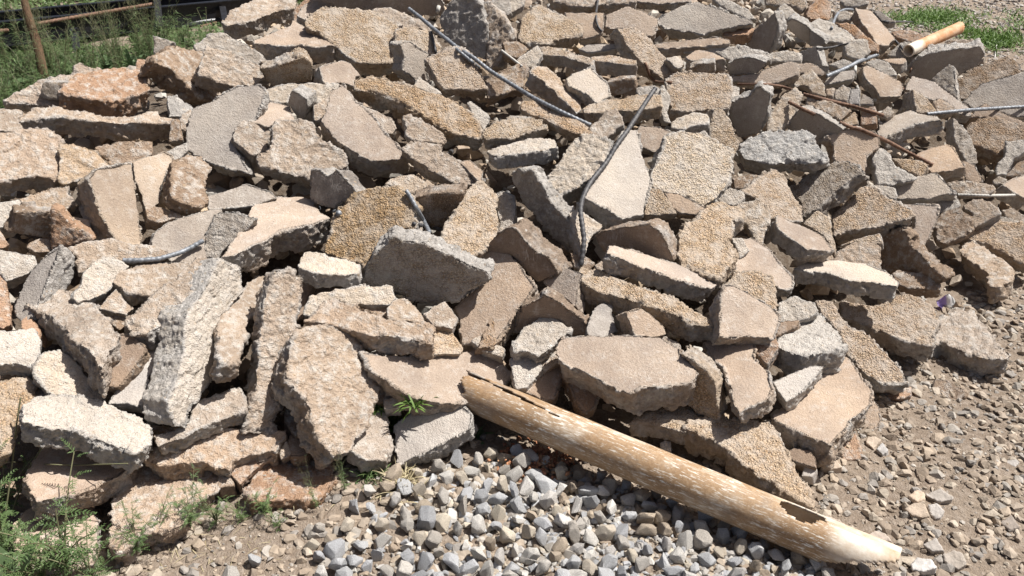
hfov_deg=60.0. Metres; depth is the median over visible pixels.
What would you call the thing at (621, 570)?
crushed stone
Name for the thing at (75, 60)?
weed plant
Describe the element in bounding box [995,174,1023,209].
concrete slab
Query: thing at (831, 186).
concrete chunk
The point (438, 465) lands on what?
crushed stone
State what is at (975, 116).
concrete slab
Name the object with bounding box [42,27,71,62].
weed plant
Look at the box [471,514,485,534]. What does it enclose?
crushed stone
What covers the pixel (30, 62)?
weed plant
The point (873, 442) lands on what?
ground stone
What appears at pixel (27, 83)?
weed plant
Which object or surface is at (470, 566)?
crushed stone
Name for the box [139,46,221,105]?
concrete chunk
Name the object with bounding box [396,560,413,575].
crushed stone
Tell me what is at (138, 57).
weed plant
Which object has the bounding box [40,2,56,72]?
weed plant
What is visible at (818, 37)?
concrete fragment
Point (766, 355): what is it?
concrete fragment
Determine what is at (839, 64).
concrete fragment
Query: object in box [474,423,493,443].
weed plant
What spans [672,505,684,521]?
crushed stone
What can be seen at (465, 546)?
crushed stone
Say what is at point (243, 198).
concrete slab
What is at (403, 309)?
concrete chunk
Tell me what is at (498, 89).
concrete chunk
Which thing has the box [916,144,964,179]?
concrete slab
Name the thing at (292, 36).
concrete slab
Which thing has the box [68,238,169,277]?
concrete chunk
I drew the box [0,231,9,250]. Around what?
concrete fragment
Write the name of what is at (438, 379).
concrete slab
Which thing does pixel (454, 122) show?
concrete chunk
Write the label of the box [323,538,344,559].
crushed stone
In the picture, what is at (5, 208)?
concrete fragment
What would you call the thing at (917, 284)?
concrete chunk
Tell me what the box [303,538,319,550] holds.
crushed stone
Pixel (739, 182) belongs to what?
concrete fragment
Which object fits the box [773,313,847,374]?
concrete chunk
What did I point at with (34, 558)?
weed plant
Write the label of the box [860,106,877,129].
concrete fragment
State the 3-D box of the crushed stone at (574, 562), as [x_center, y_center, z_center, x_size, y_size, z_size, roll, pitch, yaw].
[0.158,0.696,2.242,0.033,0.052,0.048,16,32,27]
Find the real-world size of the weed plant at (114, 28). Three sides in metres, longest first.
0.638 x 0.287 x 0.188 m
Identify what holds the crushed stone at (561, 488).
on the gravel at (637, 542)
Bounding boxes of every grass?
[104,500,334,571]
[875,2,1023,55]
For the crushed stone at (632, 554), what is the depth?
2.28 m
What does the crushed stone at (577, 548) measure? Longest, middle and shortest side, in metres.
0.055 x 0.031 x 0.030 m
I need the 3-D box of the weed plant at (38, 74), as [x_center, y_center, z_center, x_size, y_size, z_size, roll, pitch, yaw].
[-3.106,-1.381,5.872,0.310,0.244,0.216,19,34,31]
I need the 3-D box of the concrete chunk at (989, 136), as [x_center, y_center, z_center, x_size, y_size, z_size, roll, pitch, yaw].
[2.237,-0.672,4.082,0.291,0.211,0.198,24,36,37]
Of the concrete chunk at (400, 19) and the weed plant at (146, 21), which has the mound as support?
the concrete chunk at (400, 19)
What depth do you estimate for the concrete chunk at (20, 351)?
2.44 m
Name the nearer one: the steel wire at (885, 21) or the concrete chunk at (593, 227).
the concrete chunk at (593, 227)
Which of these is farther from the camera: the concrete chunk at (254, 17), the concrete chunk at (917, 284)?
the concrete chunk at (254, 17)
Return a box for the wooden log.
[460,370,901,563]
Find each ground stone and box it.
[820,460,841,472]
[866,436,880,449]
[870,531,891,542]
[876,443,887,456]
[905,503,930,520]
[908,490,924,503]
[911,557,936,575]
[923,538,944,553]
[925,488,953,504]
[927,503,944,519]
[942,550,966,571]
[981,535,998,544]
[1001,515,1019,531]
[1007,459,1018,466]
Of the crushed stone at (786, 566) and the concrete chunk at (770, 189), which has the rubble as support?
the concrete chunk at (770, 189)
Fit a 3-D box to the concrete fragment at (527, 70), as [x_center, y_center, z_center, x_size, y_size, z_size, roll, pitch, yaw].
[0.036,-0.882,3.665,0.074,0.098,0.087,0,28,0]
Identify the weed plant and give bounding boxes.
[0,0,9,63]
[0,0,39,70]
[0,31,12,68]
[0,34,4,72]
[0,48,23,72]
[0,49,15,98]
[0,58,34,88]
[0,69,12,90]
[0,432,14,559]
[0,437,105,575]
[0,438,43,551]
[0,455,33,513]
[0,514,77,575]
[0,518,101,575]
[1,67,32,83]
[3,2,39,81]
[3,47,32,76]
[3,51,28,75]
[4,0,20,51]
[4,39,32,68]
[6,508,124,575]
[7,68,33,90]
[9,0,45,38]
[12,62,60,84]
[14,68,37,84]
[16,45,37,80]
[17,0,54,73]
[21,0,73,74]
[21,65,51,82]
[24,29,47,76]
[32,34,64,70]
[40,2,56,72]
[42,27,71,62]
[46,49,78,74]
[50,21,74,52]
[54,28,75,53]
[55,5,87,50]
[55,35,78,65]
[55,36,84,70]
[59,34,74,54]
[68,1,99,67]
[69,0,108,56]
[70,39,93,64]
[76,43,104,67]
[82,0,125,67]
[85,32,103,52]
[85,34,119,68]
[87,3,118,67]
[88,0,129,67]
[88,50,115,68]
[97,0,124,59]
[99,499,149,555]
[101,0,121,45]
[110,29,159,55]
[115,45,143,62]
[118,4,149,57]
[120,30,148,50]
[120,484,177,543]
[122,49,141,66]
[123,39,153,62]
[125,1,144,50]
[126,1,141,42]
[127,0,158,55]
[128,0,159,55]
[132,0,156,45]
[138,10,176,37]
[148,25,188,44]
[155,1,177,39]
[155,15,175,36]
[155,22,182,44]
[158,17,187,40]
[164,13,190,43]
[166,463,206,529]
[168,15,194,36]
[174,26,201,48]
[176,7,219,36]
[186,486,231,528]
[194,27,205,42]
[218,495,249,524]
[249,477,278,515]
[258,507,287,532]
[298,455,321,507]
[332,436,348,488]
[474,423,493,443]
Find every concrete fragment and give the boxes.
[0,199,20,233]
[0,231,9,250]
[0,274,12,331]
[21,316,47,347]
[26,238,51,257]
[35,387,45,396]
[41,80,68,100]
[72,217,90,226]
[99,289,133,317]
[104,315,128,333]
[136,59,145,68]
[144,207,181,230]
[150,425,181,439]
[153,36,175,53]
[167,143,187,159]
[169,119,184,146]
[179,110,191,137]
[217,476,236,497]
[279,441,290,463]
[284,407,298,439]
[288,85,316,119]
[288,435,310,466]
[293,0,309,21]
[297,282,315,326]
[311,91,331,126]
[359,306,386,318]
[368,108,396,138]
[376,391,389,408]
[383,398,400,416]
[385,174,426,194]
[415,77,441,94]
[423,302,457,332]
[461,160,482,181]
[466,101,489,128]
[471,336,504,363]
[502,41,528,63]
[510,0,524,18]
[517,46,542,70]
[521,63,529,79]
[541,345,559,373]
[570,252,594,271]
[579,44,617,57]
[595,261,604,270]
[607,75,637,95]
[635,85,659,94]
[656,336,680,348]
[658,85,670,125]
[660,440,671,452]
[664,56,683,71]
[664,191,705,218]
[689,58,715,72]
[718,187,744,205]
[731,86,739,98]
[731,174,758,189]
[731,238,749,258]
[756,338,778,370]
[776,320,800,340]
[789,448,816,470]
[799,63,826,80]
[810,28,830,46]
[825,88,834,98]
[828,59,853,70]
[832,11,851,23]
[834,85,850,107]
[839,0,868,11]
[840,233,883,249]
[841,433,863,460]
[843,112,858,128]
[848,88,860,109]
[860,94,872,107]
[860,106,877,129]
[865,400,880,428]
[866,185,897,200]
[873,11,895,28]
[879,106,893,121]
[882,58,906,73]
[885,386,911,401]
[892,158,928,176]
[932,99,953,119]
[932,379,967,399]
[934,196,960,216]
[962,161,982,183]
[992,176,1006,188]
[1001,208,1023,221]
[1001,217,1018,221]
[1005,161,1023,180]
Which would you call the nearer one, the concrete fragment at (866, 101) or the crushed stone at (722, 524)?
the crushed stone at (722, 524)
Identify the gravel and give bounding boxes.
[251,459,820,575]
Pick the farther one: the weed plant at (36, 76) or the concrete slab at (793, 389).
the weed plant at (36, 76)
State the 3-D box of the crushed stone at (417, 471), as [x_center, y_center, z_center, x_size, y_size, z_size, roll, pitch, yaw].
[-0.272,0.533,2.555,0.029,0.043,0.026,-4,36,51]
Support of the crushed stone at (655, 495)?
on the ground at (618, 420)
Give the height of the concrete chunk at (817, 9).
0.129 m
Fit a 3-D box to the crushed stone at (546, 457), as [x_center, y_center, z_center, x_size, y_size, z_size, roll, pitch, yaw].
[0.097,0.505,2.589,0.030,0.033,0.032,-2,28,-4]
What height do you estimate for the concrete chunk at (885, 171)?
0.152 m
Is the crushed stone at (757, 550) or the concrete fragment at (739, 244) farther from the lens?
the concrete fragment at (739, 244)
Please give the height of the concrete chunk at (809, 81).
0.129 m
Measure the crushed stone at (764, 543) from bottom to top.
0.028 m
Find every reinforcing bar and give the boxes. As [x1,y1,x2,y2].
[0,28,8,32]
[35,2,153,25]
[122,239,204,262]
[200,20,220,26]
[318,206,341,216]
[404,189,430,233]
[407,7,590,126]
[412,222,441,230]
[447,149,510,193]
[455,47,480,68]
[501,50,522,66]
[578,87,656,265]
[736,83,792,89]
[788,100,814,115]
[803,92,883,116]
[825,53,878,77]
[839,121,933,165]
[926,105,1023,115]
[957,193,1014,196]
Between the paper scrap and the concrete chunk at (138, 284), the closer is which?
the concrete chunk at (138, 284)
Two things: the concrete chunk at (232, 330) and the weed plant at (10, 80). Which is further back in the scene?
the weed plant at (10, 80)
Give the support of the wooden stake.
on the ground at (618, 420)
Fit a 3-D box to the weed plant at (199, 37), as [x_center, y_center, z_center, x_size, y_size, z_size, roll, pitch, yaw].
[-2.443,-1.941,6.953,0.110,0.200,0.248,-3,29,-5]
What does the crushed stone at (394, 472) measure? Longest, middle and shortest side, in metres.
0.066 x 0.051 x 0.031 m
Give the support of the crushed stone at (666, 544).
on the gravel at (637, 542)
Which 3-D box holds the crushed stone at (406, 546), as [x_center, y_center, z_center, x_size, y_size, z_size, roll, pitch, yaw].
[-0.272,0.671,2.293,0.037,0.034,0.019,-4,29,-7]
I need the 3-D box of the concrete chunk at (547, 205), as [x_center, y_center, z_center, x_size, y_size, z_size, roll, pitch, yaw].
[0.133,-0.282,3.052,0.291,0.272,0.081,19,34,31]
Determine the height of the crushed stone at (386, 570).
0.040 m
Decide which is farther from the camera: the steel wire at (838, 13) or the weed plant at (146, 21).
the weed plant at (146, 21)
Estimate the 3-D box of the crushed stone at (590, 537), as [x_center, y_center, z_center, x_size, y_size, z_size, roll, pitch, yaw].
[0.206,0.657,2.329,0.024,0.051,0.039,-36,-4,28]
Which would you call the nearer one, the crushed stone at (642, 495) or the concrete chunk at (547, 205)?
the crushed stone at (642, 495)
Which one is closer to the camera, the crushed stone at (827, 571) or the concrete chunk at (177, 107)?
the crushed stone at (827, 571)
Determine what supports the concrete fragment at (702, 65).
on the rubble
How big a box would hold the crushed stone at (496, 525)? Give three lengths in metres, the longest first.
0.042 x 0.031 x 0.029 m
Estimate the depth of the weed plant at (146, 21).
6.81 m
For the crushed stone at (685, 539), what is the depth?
2.31 m
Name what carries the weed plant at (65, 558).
on the ground at (618, 420)
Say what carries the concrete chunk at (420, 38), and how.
on the rubble
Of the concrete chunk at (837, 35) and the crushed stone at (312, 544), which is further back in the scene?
the concrete chunk at (837, 35)
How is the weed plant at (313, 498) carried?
on the ground at (618, 420)
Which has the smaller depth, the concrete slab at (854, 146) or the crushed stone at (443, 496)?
the crushed stone at (443, 496)
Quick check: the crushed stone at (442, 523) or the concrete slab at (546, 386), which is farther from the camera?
the concrete slab at (546, 386)
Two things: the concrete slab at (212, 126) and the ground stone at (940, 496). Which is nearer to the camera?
the ground stone at (940, 496)
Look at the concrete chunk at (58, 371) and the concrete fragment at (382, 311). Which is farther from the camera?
the concrete fragment at (382, 311)
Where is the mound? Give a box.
[0,0,1023,490]
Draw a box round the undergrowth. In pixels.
[0,0,303,107]
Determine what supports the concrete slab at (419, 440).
on the ground at (618, 420)
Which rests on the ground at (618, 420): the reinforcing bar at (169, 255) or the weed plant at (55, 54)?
the weed plant at (55, 54)
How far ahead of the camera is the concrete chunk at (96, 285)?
2.62 m
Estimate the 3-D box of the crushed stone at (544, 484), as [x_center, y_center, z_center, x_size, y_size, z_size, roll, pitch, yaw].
[0.090,0.554,2.502,0.069,0.039,0.056,37,53,-2]
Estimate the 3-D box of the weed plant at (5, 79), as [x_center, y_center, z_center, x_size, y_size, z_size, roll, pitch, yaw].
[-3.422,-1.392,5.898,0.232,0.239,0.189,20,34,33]
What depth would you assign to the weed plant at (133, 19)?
6.74 m
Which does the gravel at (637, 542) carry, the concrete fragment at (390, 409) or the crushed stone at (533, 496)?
the crushed stone at (533, 496)
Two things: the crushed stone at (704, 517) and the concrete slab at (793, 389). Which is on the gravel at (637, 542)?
the crushed stone at (704, 517)
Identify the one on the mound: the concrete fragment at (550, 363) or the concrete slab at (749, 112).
the concrete slab at (749, 112)
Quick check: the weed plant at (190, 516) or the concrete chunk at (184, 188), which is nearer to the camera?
the weed plant at (190, 516)
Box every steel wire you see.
[430,31,436,53]
[434,5,440,19]
[595,0,602,31]
[644,62,671,83]
[794,42,849,48]
[830,8,853,29]
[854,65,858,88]
[881,20,933,29]
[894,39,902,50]
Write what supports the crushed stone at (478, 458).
on the gravel at (637, 542)
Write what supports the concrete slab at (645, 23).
on the rubble
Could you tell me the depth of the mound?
3.41 m
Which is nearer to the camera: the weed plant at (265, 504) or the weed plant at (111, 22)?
the weed plant at (265, 504)
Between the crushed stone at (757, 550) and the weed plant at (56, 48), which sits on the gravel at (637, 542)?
the crushed stone at (757, 550)
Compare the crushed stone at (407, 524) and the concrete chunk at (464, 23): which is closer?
the crushed stone at (407, 524)
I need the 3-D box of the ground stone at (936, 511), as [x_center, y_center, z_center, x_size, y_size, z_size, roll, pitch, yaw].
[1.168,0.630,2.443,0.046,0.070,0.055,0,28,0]
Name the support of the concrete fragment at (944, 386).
on the ground at (618, 420)
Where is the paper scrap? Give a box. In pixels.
[936,294,954,307]
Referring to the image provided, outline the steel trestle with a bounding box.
[0,0,251,51]
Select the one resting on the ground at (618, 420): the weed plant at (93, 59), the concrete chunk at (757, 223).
the weed plant at (93, 59)
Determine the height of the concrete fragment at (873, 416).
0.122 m
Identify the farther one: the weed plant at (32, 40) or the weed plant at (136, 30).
the weed plant at (136, 30)
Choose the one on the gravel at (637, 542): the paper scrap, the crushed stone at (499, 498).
the crushed stone at (499, 498)
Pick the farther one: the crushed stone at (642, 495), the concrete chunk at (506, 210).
the concrete chunk at (506, 210)
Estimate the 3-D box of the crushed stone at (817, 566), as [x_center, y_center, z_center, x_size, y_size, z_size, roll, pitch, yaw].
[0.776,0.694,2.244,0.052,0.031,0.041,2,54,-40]
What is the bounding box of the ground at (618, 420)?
[0,0,1023,575]
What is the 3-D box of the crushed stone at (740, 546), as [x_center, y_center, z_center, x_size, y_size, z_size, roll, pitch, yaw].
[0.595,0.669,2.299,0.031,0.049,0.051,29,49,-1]
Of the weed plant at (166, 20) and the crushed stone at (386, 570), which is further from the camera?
the weed plant at (166, 20)
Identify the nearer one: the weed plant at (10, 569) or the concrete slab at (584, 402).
the weed plant at (10, 569)
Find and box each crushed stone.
[222,565,239,575]
[248,551,261,565]
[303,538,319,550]
[312,522,324,532]
[313,551,324,559]
[314,565,327,575]
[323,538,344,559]
[324,534,336,544]
[328,558,346,570]
[335,566,352,575]
[340,517,354,531]
[346,554,362,566]
[349,499,358,514]
[353,540,367,550]
[361,560,372,572]
[364,484,375,496]
[366,502,375,513]
[371,550,383,560]
[374,517,389,531]
[374,533,391,547]
[379,480,395,491]
[380,564,395,575]
[384,463,402,481]
[389,491,400,507]
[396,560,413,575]
[397,478,413,496]
[400,505,410,519]
[400,517,415,532]
[400,542,412,550]
[400,548,414,564]
[410,570,427,575]
[411,468,422,478]
[412,481,426,499]
[412,531,426,545]
[414,499,430,512]
[416,505,435,529]
[417,551,434,570]
[425,530,442,549]
[426,474,436,487]
[430,459,445,472]
[430,571,443,575]
[434,548,444,557]
[435,512,450,532]
[437,486,448,504]
[439,470,454,484]
[443,552,458,573]
[447,508,456,522]
[450,449,462,467]
[452,521,462,536]
[455,471,468,484]
[456,559,478,575]
[458,486,472,499]
[458,495,466,514]
[462,539,469,549]
[464,466,480,476]
[468,482,476,490]
[470,547,486,561]
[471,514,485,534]
[473,452,482,464]
[474,488,488,502]
[476,502,489,515]
[479,560,493,575]
[482,478,492,492]
[483,447,498,460]
[483,462,490,472]
[485,536,495,550]
[488,492,507,504]
[490,521,501,529]
[491,504,505,520]
[494,547,504,567]
[497,453,513,463]
[497,475,507,491]
[499,464,510,474]
[499,525,515,543]
[501,570,518,575]
[502,561,519,572]
[505,465,522,483]
[509,481,518,497]
[509,496,526,513]
[510,443,522,456]
[511,543,518,557]
[512,452,530,469]
[512,515,525,523]
[518,556,550,575]
[519,476,533,495]
[519,547,539,564]
[521,524,535,539]
[522,448,538,464]
[525,469,542,480]
[526,510,537,520]
[529,491,537,501]
[534,474,557,493]
[534,517,552,530]
[534,527,546,545]
[539,490,557,509]
[542,455,549,465]
[548,551,561,561]
[551,503,562,515]
[552,537,568,553]
[554,512,570,528]
[554,568,570,575]
[555,461,565,467]
[555,465,567,479]
[556,482,566,496]
[566,554,581,569]
[567,480,577,493]
[568,520,579,543]
[569,543,583,555]
[569,569,588,575]
[571,496,581,513]
[573,464,584,480]
[576,517,585,529]
[577,485,598,495]
[582,495,599,508]
[582,559,597,575]
[583,528,598,545]
[583,550,595,561]
[594,510,606,523]
[595,524,615,540]
[597,470,607,479]
[597,485,609,495]
[597,567,614,575]
[598,554,617,569]
[602,474,617,495]
[605,545,615,554]
[606,499,616,514]
[613,523,628,540]
[616,534,629,549]
[616,565,627,575]
[620,493,635,505]
[621,480,630,490]
[622,511,636,521]
[627,548,637,562]
[633,489,651,501]
[635,524,656,536]
[635,556,649,572]
[636,513,655,523]
[642,501,657,511]
[642,544,653,554]
[651,490,661,499]
[653,509,670,524]
[657,522,672,536]
[657,552,670,567]
[662,536,671,551]
[662,565,684,575]
[666,498,677,507]
[669,546,685,563]
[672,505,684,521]
[675,521,684,532]
[676,530,693,550]
[683,570,697,575]
[690,562,699,573]
[693,520,709,532]
[693,529,712,547]
[697,552,715,566]
[698,511,713,521]
[713,546,723,557]
[716,528,729,544]
[717,521,732,528]
[727,556,742,566]
[728,567,746,575]
[731,526,747,538]
[734,538,747,554]
[748,542,764,559]
[749,560,761,571]
[759,538,767,549]
[767,548,784,561]
[781,559,791,575]
[791,551,806,565]
[809,559,826,571]
[821,566,834,575]
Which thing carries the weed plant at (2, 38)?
on the ground at (618, 420)
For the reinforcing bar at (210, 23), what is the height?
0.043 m
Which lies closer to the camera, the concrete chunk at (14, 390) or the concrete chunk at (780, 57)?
the concrete chunk at (14, 390)
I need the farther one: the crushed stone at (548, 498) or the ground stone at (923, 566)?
the crushed stone at (548, 498)
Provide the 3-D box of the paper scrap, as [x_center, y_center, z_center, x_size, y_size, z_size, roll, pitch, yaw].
[1.679,0.059,3.416,0.075,0.054,0.050,-16,51,-12]
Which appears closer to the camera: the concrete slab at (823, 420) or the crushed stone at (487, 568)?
the crushed stone at (487, 568)
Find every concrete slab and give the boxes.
[10,506,102,575]
[14,244,76,321]
[21,447,137,520]
[76,162,142,244]
[107,333,150,394]
[108,349,155,413]
[132,151,173,218]
[148,209,222,262]
[185,84,270,177]
[207,184,276,212]
[221,196,329,272]
[252,20,334,63]
[254,102,293,136]
[297,0,338,26]
[309,167,365,209]
[314,60,359,90]
[320,83,409,178]
[321,0,444,16]
[358,350,511,415]
[389,40,428,83]
[393,405,477,469]
[455,252,538,351]
[487,218,572,281]
[512,286,589,336]
[523,366,562,404]
[543,268,584,312]
[555,333,698,415]
[559,369,599,418]
[564,12,604,44]
[564,66,610,105]
[576,130,652,229]
[585,303,617,336]
[596,218,676,260]
[602,246,717,301]
[604,7,657,39]
[615,308,665,337]
[636,0,691,11]
[637,126,671,156]
[654,36,729,56]
[657,2,753,39]
[685,50,726,72]
[702,341,775,422]
[708,283,780,345]
[722,28,754,44]
[727,54,769,75]
[729,80,773,136]
[730,61,799,88]
[735,238,794,297]
[746,10,786,53]
[769,215,833,262]
[770,357,873,468]
[772,366,822,410]
[787,13,812,44]
[787,105,846,144]
[792,260,898,302]
[800,46,828,66]
[818,126,879,171]
[824,70,855,88]
[851,7,894,54]
[857,65,902,103]
[877,110,943,149]
[895,173,956,204]
[903,203,940,244]
[904,38,984,80]
[904,76,970,122]
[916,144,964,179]
[962,72,1023,121]
[969,103,1023,124]
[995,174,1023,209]
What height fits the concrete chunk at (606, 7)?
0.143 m
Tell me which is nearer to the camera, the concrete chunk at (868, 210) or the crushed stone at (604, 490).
the crushed stone at (604, 490)
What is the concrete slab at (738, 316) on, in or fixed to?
on the concrete slab at (750, 390)
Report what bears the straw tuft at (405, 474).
on the ground at (618, 420)
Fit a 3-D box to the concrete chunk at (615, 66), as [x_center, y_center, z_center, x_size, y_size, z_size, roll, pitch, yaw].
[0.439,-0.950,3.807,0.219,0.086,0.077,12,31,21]
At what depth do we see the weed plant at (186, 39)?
6.71 m
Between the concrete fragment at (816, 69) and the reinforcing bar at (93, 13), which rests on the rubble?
the concrete fragment at (816, 69)
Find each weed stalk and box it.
[2,397,21,528]
[6,461,127,465]
[12,448,41,511]
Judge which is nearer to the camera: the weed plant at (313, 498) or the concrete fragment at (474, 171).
the weed plant at (313, 498)
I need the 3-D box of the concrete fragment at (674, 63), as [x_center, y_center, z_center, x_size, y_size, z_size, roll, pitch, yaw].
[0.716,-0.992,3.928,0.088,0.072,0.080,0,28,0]
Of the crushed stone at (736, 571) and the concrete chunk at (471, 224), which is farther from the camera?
the concrete chunk at (471, 224)
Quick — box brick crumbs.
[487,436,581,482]
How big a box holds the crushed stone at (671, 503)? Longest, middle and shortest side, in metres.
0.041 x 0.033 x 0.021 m
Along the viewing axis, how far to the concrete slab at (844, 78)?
4.10 m
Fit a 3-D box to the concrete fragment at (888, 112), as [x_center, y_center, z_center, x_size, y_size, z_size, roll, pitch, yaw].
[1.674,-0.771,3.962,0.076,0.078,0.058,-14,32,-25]
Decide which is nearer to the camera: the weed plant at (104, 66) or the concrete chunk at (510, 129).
the concrete chunk at (510, 129)
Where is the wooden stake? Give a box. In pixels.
[20,0,48,79]
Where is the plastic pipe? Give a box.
[903,22,964,56]
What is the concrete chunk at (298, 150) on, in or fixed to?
on the rubble
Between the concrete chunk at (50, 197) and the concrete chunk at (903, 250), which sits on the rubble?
the concrete chunk at (50, 197)
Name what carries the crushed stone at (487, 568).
on the gravel at (637, 542)
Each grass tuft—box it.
[341,460,395,488]
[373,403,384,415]
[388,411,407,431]
[392,394,433,421]
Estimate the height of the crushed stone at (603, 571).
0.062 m
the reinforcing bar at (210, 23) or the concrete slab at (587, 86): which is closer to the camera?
the concrete slab at (587, 86)
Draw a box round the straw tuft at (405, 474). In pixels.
[368,456,426,503]
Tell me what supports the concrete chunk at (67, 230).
on the rubble
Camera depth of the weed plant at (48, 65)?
6.16 m
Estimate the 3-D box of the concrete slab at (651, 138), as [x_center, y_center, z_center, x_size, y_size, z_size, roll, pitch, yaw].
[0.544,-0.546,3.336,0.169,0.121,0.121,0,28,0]
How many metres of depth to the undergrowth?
7.14 m
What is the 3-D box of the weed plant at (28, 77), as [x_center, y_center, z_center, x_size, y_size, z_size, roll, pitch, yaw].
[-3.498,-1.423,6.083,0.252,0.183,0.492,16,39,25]
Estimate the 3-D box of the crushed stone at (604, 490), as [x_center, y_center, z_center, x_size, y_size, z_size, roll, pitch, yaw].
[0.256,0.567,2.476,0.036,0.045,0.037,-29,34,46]
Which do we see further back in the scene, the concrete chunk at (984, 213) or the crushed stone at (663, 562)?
the concrete chunk at (984, 213)
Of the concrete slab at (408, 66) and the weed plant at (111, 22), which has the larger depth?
the weed plant at (111, 22)
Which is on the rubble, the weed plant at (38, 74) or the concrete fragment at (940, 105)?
the concrete fragment at (940, 105)
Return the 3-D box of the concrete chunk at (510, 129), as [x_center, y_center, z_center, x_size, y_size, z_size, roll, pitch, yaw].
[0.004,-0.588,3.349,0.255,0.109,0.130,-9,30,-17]
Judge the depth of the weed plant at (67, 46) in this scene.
6.73 m
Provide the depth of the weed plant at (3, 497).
2.40 m
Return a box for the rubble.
[0,0,1022,535]
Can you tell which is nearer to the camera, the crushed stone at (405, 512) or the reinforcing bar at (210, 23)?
the crushed stone at (405, 512)
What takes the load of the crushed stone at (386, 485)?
on the ground at (618, 420)
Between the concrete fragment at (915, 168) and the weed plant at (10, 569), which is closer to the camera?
the weed plant at (10, 569)
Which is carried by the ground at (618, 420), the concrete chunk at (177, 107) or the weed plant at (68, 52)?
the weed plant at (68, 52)
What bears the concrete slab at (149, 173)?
on the mound
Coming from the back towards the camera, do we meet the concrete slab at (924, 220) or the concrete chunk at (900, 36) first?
the concrete chunk at (900, 36)
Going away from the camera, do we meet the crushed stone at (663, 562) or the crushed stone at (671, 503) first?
the crushed stone at (663, 562)
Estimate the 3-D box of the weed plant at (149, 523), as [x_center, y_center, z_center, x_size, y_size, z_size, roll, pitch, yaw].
[-0.925,0.602,2.291,0.073,0.141,0.153,17,33,29]
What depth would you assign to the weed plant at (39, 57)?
6.01 m
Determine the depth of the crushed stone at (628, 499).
2.44 m
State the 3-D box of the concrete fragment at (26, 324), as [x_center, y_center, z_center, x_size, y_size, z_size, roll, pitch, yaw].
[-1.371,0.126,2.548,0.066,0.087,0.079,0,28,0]
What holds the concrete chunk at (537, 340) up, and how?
on the concrete chunk at (526, 373)
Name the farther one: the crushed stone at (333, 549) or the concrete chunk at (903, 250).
the concrete chunk at (903, 250)
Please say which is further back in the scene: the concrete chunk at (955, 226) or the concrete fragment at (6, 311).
the concrete chunk at (955, 226)
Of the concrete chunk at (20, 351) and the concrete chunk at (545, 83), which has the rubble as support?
the concrete chunk at (545, 83)
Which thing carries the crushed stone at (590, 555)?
on the gravel at (637, 542)
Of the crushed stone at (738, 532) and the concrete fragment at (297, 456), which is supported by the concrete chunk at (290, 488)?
the concrete fragment at (297, 456)
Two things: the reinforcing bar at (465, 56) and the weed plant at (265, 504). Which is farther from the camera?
the reinforcing bar at (465, 56)
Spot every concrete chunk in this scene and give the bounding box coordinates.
[0,108,22,132]
[0,127,65,195]
[0,250,36,288]
[0,328,41,378]
[0,376,37,466]
[3,63,101,111]
[3,201,51,238]
[18,105,171,141]
[18,393,152,474]
[20,185,75,213]
[24,289,121,398]
[30,349,105,401]
[50,203,96,249]
[56,143,109,187]
[57,67,150,116]
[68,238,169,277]
[70,257,128,303]
[95,141,152,166]
[107,463,220,565]
[113,262,190,305]
[124,254,214,350]
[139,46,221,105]
[142,257,242,427]
[143,428,287,480]
[153,387,248,454]
[162,154,211,215]
[166,95,192,118]
[192,45,269,92]
[193,32,265,65]
[204,211,257,257]
[209,275,264,383]
[221,0,297,39]
[230,120,269,162]
[231,456,271,491]
[234,266,303,434]
[241,455,337,515]
[255,118,349,188]
[260,47,312,85]
[266,82,339,106]
[271,323,380,468]
[297,252,361,288]
[302,283,395,320]
[303,298,435,360]
[304,6,397,77]
[323,185,423,272]
[345,408,393,472]
[352,75,483,150]
[360,225,494,303]
[371,7,431,31]
[386,298,423,322]
[393,27,441,56]
[401,139,487,189]
[402,114,446,146]
[414,182,467,227]
[424,45,488,99]
[434,329,462,356]
[439,0,489,59]
[440,181,499,257]
[474,317,510,354]
[481,115,547,149]
[484,0,516,72]
[485,64,525,104]
[487,138,558,169]
[491,0,511,18]
[496,191,516,231]
[509,357,542,391]
[510,318,572,362]
[511,165,574,251]
[517,4,583,50]
[519,100,591,140]
[525,66,580,115]
[539,46,595,71]
[547,133,613,205]
[548,0,636,14]
[566,209,601,256]
[575,267,713,342]
[582,93,662,123]
[589,108,624,139]
[591,55,637,76]
[609,27,677,86]
[628,406,703,444]
[644,188,676,220]
[648,130,734,219]
[664,70,733,121]
[670,112,709,132]
[672,201,745,295]
[681,344,726,419]
[682,44,771,64]
[682,416,815,510]
[706,108,739,159]
[712,0,756,22]
[726,270,778,308]
[737,129,829,173]
[737,198,770,244]
[739,169,804,224]
[764,0,806,13]
[766,87,802,131]
[768,50,802,66]
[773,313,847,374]
[776,4,799,22]
[778,296,818,323]
[788,69,825,97]
[789,161,870,220]
[803,0,830,21]
[803,211,835,257]
[805,97,851,121]
[811,18,854,52]
[815,300,908,394]
[825,241,881,268]
[831,185,915,243]
[835,23,878,54]
[838,292,941,361]
[842,39,870,64]
[864,59,896,78]
[867,148,916,187]
[880,226,954,283]
[886,41,912,60]
[891,30,922,42]
[892,270,940,298]
[902,90,935,114]
[929,307,1009,375]
[930,64,961,101]
[932,208,974,248]
[945,118,977,163]
[946,39,985,47]
[946,180,995,198]
[957,56,1020,100]
[958,219,1023,272]
[959,240,1014,303]
[962,199,1001,229]
[965,116,1023,166]
[994,140,1023,177]

